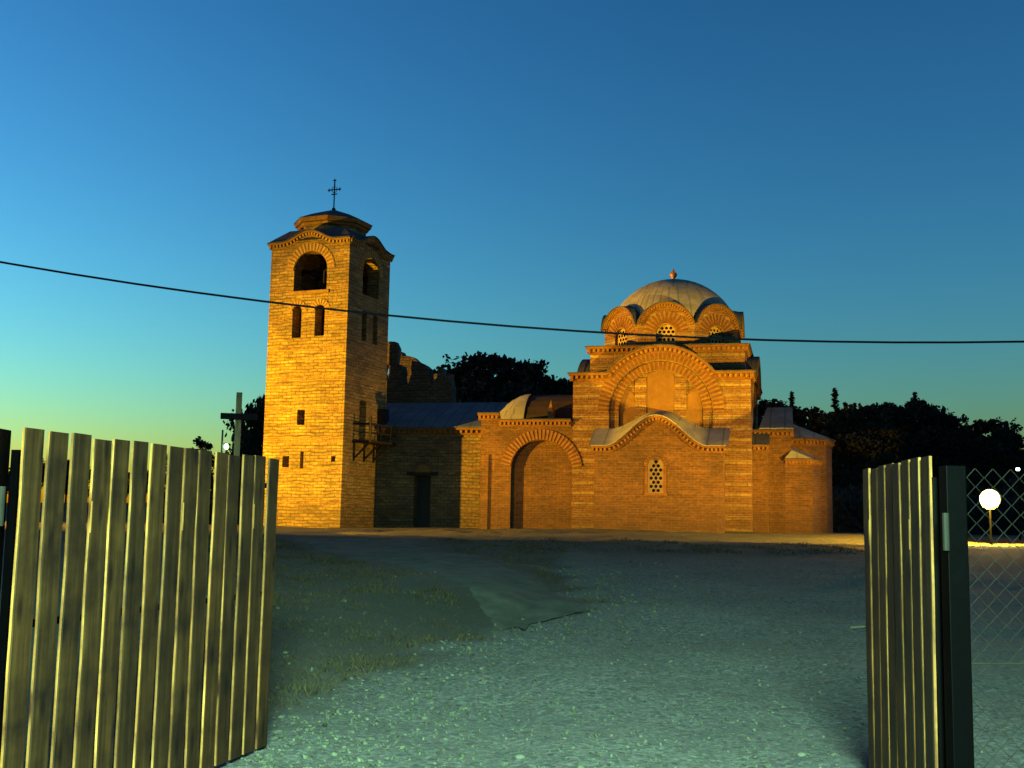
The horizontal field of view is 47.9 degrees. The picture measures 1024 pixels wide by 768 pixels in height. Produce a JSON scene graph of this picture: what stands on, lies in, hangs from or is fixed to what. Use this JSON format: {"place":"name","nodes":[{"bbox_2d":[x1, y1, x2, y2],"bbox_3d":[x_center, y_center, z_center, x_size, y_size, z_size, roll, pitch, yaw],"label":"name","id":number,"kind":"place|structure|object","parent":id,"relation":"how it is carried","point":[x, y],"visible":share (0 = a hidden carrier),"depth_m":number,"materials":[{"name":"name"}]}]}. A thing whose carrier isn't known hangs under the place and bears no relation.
{"place":"outdoors","nodes":[
{"label":"outdoors","id":0,"kind":"place"},
{"bbox_2d":[293,538,589,631],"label":"path","id":1,"kind":"structure","parent":0,"point":[507,598],"depth_m":19.13,"materials":[{"name":"concrete"}]},
{"bbox_2d":[0,472,1023,767],"bbox_3d":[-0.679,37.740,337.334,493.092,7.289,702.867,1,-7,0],"label":"ground","id":2,"kind":"structure","parent":0,"point":[792,694],"depth_m":12.17,"materials":[{"name":"grey gravel"}]},
{"bbox_2d":[0,428,10,589],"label":"gate post","id":3,"kind":"object","parent":2,"relation":"on","point":[5,439],"visible":1,"depth_m":5.33,"materials":[{"name":"black metal"}]},
{"bbox_2d":[0,427,278,767],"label":"gate leaf","id":4,"kind":"object","parent":3,"relation":"attached to","point":[186,530],"visible":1,"depth_m":6.29,"materials":[{"name":"brown wood"}]},
{"bbox_2d":[7,459,44,491],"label":"broadleaf tree","id":5,"kind":"object","parent":2,"relation":"on","point":[43,464],"visible":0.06,"depth_m":78.73,"materials":[{"name":"green plant"}]},
{"bbox_2d":[65,459,69,503],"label":"broadleaf tree","id":6,"kind":"object","parent":2,"relation":"on","point":[66,490],"visible":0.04,"depth_m":81.14,"materials":[{"name":"green plant"}]},
{"bbox_2d":[65,460,90,485],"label":"broadleaf tree","id":7,"kind":"object","parent":2,"relation":"on","point":[67,476],"visible":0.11,"depth_m":78.22,"materials":[{"name":"green plant"}]},
{"bbox_2d":[127,470,148,495],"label":"broadleaf tree","id":8,"kind":"object","parent":2,"relation":"on","point":[128,485],"visible":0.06,"depth_m":77.71,"materials":[{"name":"green plant"}]},
{"bbox_2d":[192,436,214,474],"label":"broadleaf tree","id":9,"kind":"object","parent":2,"relation":"on","point":[203,445],"visible":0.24,"depth_m":79.66,"materials":[{"name":"green plant"}]},
{"bbox_2d":[221,430,228,452],"bbox_3d":[-16.240,5.147,64.809,0.426,5.141,0.237,1,-7,0],"label":"street lamp","id":10,"kind":"object","parent":2,"relation":"on","point":[226,446],"visible":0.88,"depth_m":64.97,"materials":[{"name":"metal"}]},
{"bbox_2d":[220,392,257,455],"bbox_3d":[-7.139,2.256,29.892,0.950,4.102,0.200,2,-7,-12],"label":"wooden cross","id":11,"kind":"object","parent":2,"relation":"on","point":[238,416],"visible":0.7,"depth_m":29.98,"materials":[{"name":"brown wood"}]},
{"bbox_2d":[225,429,260,490],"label":"broadleaf tree","id":12,"kind":"object","parent":2,"relation":"on","point":[246,446],"visible":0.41,"depth_m":65.66,"materials":[{"name":"green plant"}]},
{"bbox_2d":[223,402,264,455],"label":"broadleaf tree","id":13,"kind":"object","parent":2,"relation":"on","point":[258,410],"visible":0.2,"depth_m":70.04,"materials":[{"name":"green plant"}]},
{"bbox_2d":[250,393,264,450],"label":"broadleaf tree","id":14,"kind":"object","parent":2,"relation":"on","point":[259,399],"visible":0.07,"depth_m":71.53,"materials":[{"name":"green plant"}]},
{"bbox_2d":[263,179,395,527],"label":"bell tower","id":15,"kind":"structure","parent":2,"relation":"on","point":[326,411],"depth_m":47.20,"materials":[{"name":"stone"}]},
{"bbox_2d":[386,341,456,402],"bbox_3d":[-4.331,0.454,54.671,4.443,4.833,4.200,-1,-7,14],"label":"ruined tower","id":16,"kind":"structure","parent":2,"relation":"on","point":[410,379],"depth_m":52.63,"materials":[{"name":"stone"}]},
{"bbox_2d":[374,402,509,527],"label":"stone narthex","id":17,"kind":"structure","parent":2,"relation":"on","point":[428,470],"depth_m":48.04,"materials":[{"name":"brown stone"}]},
{"bbox_2d":[416,476,430,527],"bbox_3d":[-3.636,4.948,48.241,0.700,2.150,0.080,-1,-7,14],"label":"door","id":18,"kind":"structure","parent":17,"relation":"in","point":[424,482],"depth_m":48.22,"materials":[{"name":"brown wood"}]},
{"bbox_2d":[452,363,477,389],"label":"broadleaf tree","id":19,"kind":"object","parent":2,"relation":"on","point":[459,371],"visible":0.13,"depth_m":82.13,"materials":[{"name":"green plant"}]},
{"bbox_2d":[436,351,528,398],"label":"broadleaf tree","id":20,"kind":"object","parent":2,"relation":"on","point":[472,363],"visible":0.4,"depth_m":80.92,"materials":[{"name":"green plant"}]},
{"bbox_2d":[461,352,534,387],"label":"broadleaf tree","id":21,"kind":"object","parent":2,"relation":"on","point":[495,358],"visible":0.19,"depth_m":81.86,"materials":[{"name":"green plant"}]},
{"bbox_2d":[487,357,548,392],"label":"broadleaf tree","id":22,"kind":"object","parent":2,"relation":"on","point":[517,365],"visible":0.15,"depth_m":81.81,"materials":[{"name":"green plant"}]},
{"bbox_2d":[514,754,524,758],"bbox_3d":[0.054,2.558,7.904,0.077,0.042,0.060,1,-7,0],"label":"stone","id":23,"kind":"object","parent":2,"relation":"on","point":[518,756],"visible":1,"depth_m":7.89,"materials":[{"name":"stone"}]},
{"bbox_2d":[200,535,864,728],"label":"dry grass","id":24,"kind":"structure","parent":2,"relation":"on","point":[340,568],"depth_m":15.85,"materials":[{"name":"plant"}]},
{"bbox_2d":[509,359,555,394],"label":"broadleaf tree","id":25,"kind":"object","parent":2,"relation":"on","point":[538,369],"visible":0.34,"depth_m":80.88,"materials":[{"name":"green plant"}]},
{"bbox_2d":[536,374,557,393],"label":"broadleaf tree","id":26,"kind":"object","parent":2,"relation":"on","point":[548,378],"visible":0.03,"depth_m":81.99,"materials":[{"name":"green plant"}]},
{"bbox_2d":[535,377,572,394],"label":"broadleaf tree","id":27,"kind":"object","parent":2,"relation":"on","point":[560,386],"visible":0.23,"depth_m":80.75,"materials":[{"name":"green plant"}]},
{"bbox_2d":[163,472,1023,535],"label":"undergrowth","id":28,"kind":"object","parent":2,"relation":"on","point":[845,505],"visible":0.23,"depth_m":54.90,"materials":[{"name":"green plant"}]},
{"bbox_2d":[477,269,835,533],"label":"brick church","id":29,"kind":"structure","parent":2,"relation":"on","point":[632,432],"depth_m":44.54,"materials":[{"name":"brick"}]},
{"bbox_2d":[644,466,666,495],"bbox_3d":[5.331,3.595,42.782,0.840,1.080,0.140,-1,-7,14],"label":"window frame","id":30,"kind":"structure","parent":29,"relation":"in","point":[645,493],"depth_m":42.70,"materials":[{"name":"brick"}]},
{"bbox_2d":[650,460,661,491],"bbox_3d":[5.434,3.450,43.204,0.640,1.350,0.090,-1,-7,14],"label":"window glass","id":31,"kind":"structure","parent":29,"relation":"in","point":[660,478],"depth_m":43.16,"materials":[{"name":"glass"}]},
{"bbox_2d":[619,371,702,426],"bbox_3d":[5.742,0.636,44.450,3.200,2.640,0.025,-1,-7,14],"label":"blind window","id":32,"kind":"structure","parent":29,"relation":"in","point":[659,384],"depth_m":44.48,"materials":[{"name":"paint"}]},
{"bbox_2d":[758,409,764,423],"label":"broadleaf tree","id":33,"kind":"object","parent":2,"relation":"on","point":[761,413],"visible":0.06,"depth_m":81.70,"materials":[{"name":"green plant"}]},
{"bbox_2d":[758,398,802,427],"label":"broadleaf tree","id":34,"kind":"object","parent":2,"relation":"on","point":[764,404],"visible":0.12,"depth_m":80.86,"materials":[{"name":"green plant"}]},
{"bbox_2d":[788,391,794,409],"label":"conifer tree","id":35,"kind":"object","parent":2,"relation":"on","point":[792,397],"visible":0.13,"depth_m":84.44,"materials":[{"name":"green plant"}]},
{"bbox_2d":[791,406,808,429],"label":"broadleaf tree","id":36,"kind":"object","parent":2,"relation":"on","point":[796,415],"visible":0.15,"depth_m":80.71,"materials":[{"name":"green plant"}]},
{"bbox_2d":[796,751,806,756],"bbox_3d":[1.974,2.529,7.861,0.067,0.042,0.063,7,-9,-43],"label":"stone","id":37,"kind":"object","parent":2,"relation":"on","point":[801,754],"visible":1,"depth_m":7.84,"materials":[{"name":"stone"}]},
{"bbox_2d":[794,406,835,437],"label":"broadleaf tree","id":38,"kind":"object","parent":2,"relation":"on","point":[812,415],"visible":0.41,"depth_m":80.60,"materials":[{"name":"green plant"}]},
{"bbox_2d":[820,429,842,463],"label":"broadleaf tree","id":39,"kind":"object","parent":2,"relation":"on","point":[825,433],"visible":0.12,"depth_m":76.15,"materials":[{"name":"green plant"}]},
{"bbox_2d":[830,388,840,412],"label":"conifer tree","id":40,"kind":"object","parent":2,"relation":"on","point":[835,404],"visible":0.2,"depth_m":84.41,"materials":[{"name":"green plant"}]},
{"bbox_2d":[815,410,866,448],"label":"broadleaf tree","id":41,"kind":"object","parent":2,"relation":"on","point":[840,429],"visible":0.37,"depth_m":80.46,"materials":[{"name":"green plant"}]},
{"bbox_2d":[826,432,871,474],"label":"broadleaf tree","id":42,"kind":"object","parent":2,"relation":"on","point":[853,446],"visible":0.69,"depth_m":75.13,"materials":[{"name":"green plant"}]},
{"bbox_2d":[830,408,869,436],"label":"broadleaf tree","id":43,"kind":"object","parent":2,"relation":"on","point":[857,416],"visible":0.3,"depth_m":80.96,"materials":[{"name":"green plant"}]},
{"bbox_2d":[834,436,869,483],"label":"broadleaf tree","id":44,"kind":"object","parent":2,"relation":"on","point":[843,446],"visible":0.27,"depth_m":76.00,"materials":[{"name":"green plant"}]},
{"bbox_2d":[835,402,878,435],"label":"broadleaf tree","id":45,"kind":"object","parent":2,"relation":"on","point":[854,406],"visible":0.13,"depth_m":82.57,"materials":[{"name":"green plant"}]},
{"bbox_2d":[847,437,893,473],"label":"broadleaf tree","id":46,"kind":"object","parent":2,"relation":"on","point":[872,445],"visible":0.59,"depth_m":74.75,"materials":[{"name":"green plant"}]},
{"bbox_2d":[862,464,879,480],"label":"broadleaf tree","id":47,"kind":"object","parent":2,"relation":"on","point":[872,467],"visible":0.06,"depth_m":69.16,"materials":[{"name":"green plant"}]},
{"bbox_2d":[856,421,899,458],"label":"broadleaf tree","id":48,"kind":"object","parent":2,"relation":"on","point":[880,431],"visible":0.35,"depth_m":76.75,"materials":[{"name":"green plant"}]},
{"bbox_2d":[856,402,915,439],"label":"broadleaf tree","id":49,"kind":"object","parent":2,"relation":"on","point":[876,412],"visible":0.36,"depth_m":80.87,"materials":[{"name":"green plant"}]},
{"bbox_2d":[865,402,915,435],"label":"broadleaf tree","id":50,"kind":"object","parent":2,"relation":"on","point":[900,412],"visible":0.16,"depth_m":81.14,"materials":[{"name":"green plant"}]},
{"bbox_2d":[875,427,920,463],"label":"broadleaf tree","id":51,"kind":"object","parent":2,"relation":"on","point":[894,446],"visible":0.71,"depth_m":74.82,"materials":[{"name":"green plant"}]},
{"bbox_2d":[886,405,932,439],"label":"broadleaf tree","id":52,"kind":"object","parent":2,"relation":"on","point":[921,423],"visible":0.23,"depth_m":81.12,"materials":[{"name":"green plant"}]},
{"bbox_2d":[885,432,933,459],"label":"broadleaf tree","id":53,"kind":"object","parent":2,"relation":"on","point":[909,436],"visible":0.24,"depth_m":75.14,"materials":[{"name":"green plant"}]},
{"bbox_2d":[910,392,919,414],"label":"conifer tree","id":54,"kind":"object","parent":2,"relation":"on","point":[915,396],"visible":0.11,"depth_m":84.43,"materials":[{"name":"green plant"}]},
{"bbox_2d":[899,399,933,440],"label":"broadleaf tree","id":55,"kind":"object","parent":2,"relation":"on","point":[909,406],"visible":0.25,"depth_m":82.77,"materials":[{"name":"green plant"}]},
{"bbox_2d":[920,453,950,476],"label":"broadleaf tree","id":56,"kind":"object","parent":2,"relation":"on","point":[937,462],"visible":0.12,"depth_m":69.64,"materials":[{"name":"green plant"}]},
{"bbox_2d":[915,404,962,432],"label":"broadleaf tree","id":57,"kind":"object","parent":2,"relation":"on","point":[931,411],"visible":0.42,"depth_m":81.66,"materials":[{"name":"green plant"}]},
{"bbox_2d":[919,412,958,443],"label":"broadleaf tree","id":58,"kind":"object","parent":2,"relation":"on","point":[947,424],"visible":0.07,"depth_m":82.81,"materials":[{"name":"green plant"}]},
{"bbox_2d":[932,463,952,472],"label":"broadleaf tree","id":59,"kind":"object","parent":2,"relation":"on","point":[933,466],"visible":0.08,"depth_m":70.38,"materials":[{"name":"green plant"}]},
{"bbox_2d":[939,466,973,767],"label":"gate post","id":60,"kind":"object","parent":2,"relation":"on","point":[959,734],"visible":1,"depth_m":5.53,"materials":[{"name":"black metal"}]},
{"bbox_2d":[849,456,945,767],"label":"gate leaf","id":61,"kind":"object","parent":60,"relation":"attached to","point":[903,626],"visible":0.99,"depth_m":6.23,"materials":[{"name":"brown wood"}]},
{"bbox_2d":[948,414,980,442],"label":"broadleaf tree","id":62,"kind":"object","parent":2,"relation":"on","point":[963,418],"visible":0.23,"depth_m":82.45,"materials":[{"name":"green plant"}]},
{"bbox_2d":[966,469,978,497],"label":"broadleaf tree","id":63,"kind":"object","parent":2,"relation":"on","point":[970,479],"visible":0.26,"depth_m":68.59,"materials":[{"name":"green plant"}]},
{"bbox_2d":[961,464,988,495],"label":"broadleaf tree","id":64,"kind":"object","parent":2,"relation":"on","point":[974,471],"visible":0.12,"depth_m":70.54,"materials":[{"name":"green plant"}]},
{"bbox_2d":[944,416,1022,456],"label":"broadleaf tree","id":65,"kind":"object","parent":2,"relation":"on","point":[1004,432],"visible":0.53,"depth_m":80.78,"materials":[{"name":"green plant"}]},
{"bbox_2d":[979,489,1000,544],"bbox_3d":[14.909,4.295,35.911,0.627,2.026,0.325,-1,-7,14],"label":"globe lamp","id":66,"kind":"object","parent":2,"relation":"on","point":[993,496],"visible":0.91,"depth_m":35.85,"materials":[{"name":"white glass"}]},
{"bbox_2d":[972,474,1016,493],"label":"broadleaf tree","id":67,"kind":"object","parent":2,"relation":"on","point":[992,480],"visible":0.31,"depth_m":69.18,"materials":[{"name":"green plant"}]},
{"bbox_2d":[966,468,1023,767],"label":"chain link fence","id":68,"kind":"object","parent":2,"relation":"on","point":[996,615],"visible":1,"depth_m":5.61,"materials":[{"name":"metal"}]},
{"bbox_2d":[990,476,1022,495],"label":"broadleaf tree","id":69,"kind":"object","parent":2,"relation":"on","point":[1014,487],"visible":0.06,"depth_m":68.69,"materials":[{"name":"green plant"}]},
{"bbox_2d":[990,433,1023,462],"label":"broadleaf tree","id":70,"kind":"object","parent":2,"relation":"on","point":[1017,449],"visible":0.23,"depth_m":81.01,"materials":[{"name":"green plant"}]},
{"bbox_2d":[998,456,1023,488],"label":"broadleaf tree","id":71,"kind":"object","parent":2,"relation":"on","point":[1017,463],"visible":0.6,"depth_m":74.96,"materials":[{"name":"green plant"}]},
{"bbox_2d":[1016,468,1020,539],"bbox_3d":[17.526,4.294,39.808,0.100,2.788,0.100,1,-7,0],"label":"lamp post","id":72,"kind":"object","parent":2,"relation":"on","point":[1018,493],"visible":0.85,"depth_m":39.80,"materials":[{"name":"black metal"}]},
{"bbox_3d":[-22.975,-1.587,18.257,0.277,9.246,0.288,1,-7,0],"label":"utility pole","id":73,"kind":"object","parent":2,"relation":"on","visible":0},
{"bbox_2d":[0,261,1023,342],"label":"overhead cable","id":74,"kind":"object","parent":73,"relation":"attached to","point":[421,318],"visible":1,"depth_m":18.12,"materials":[{"name":"rubber"}]},
{"bbox_2d":[0,0,1023,502],"label":"sky","id":75,"kind":"structure","parent":0,"point":[831,170],"materials":[{"name":"blue"}]}
]}

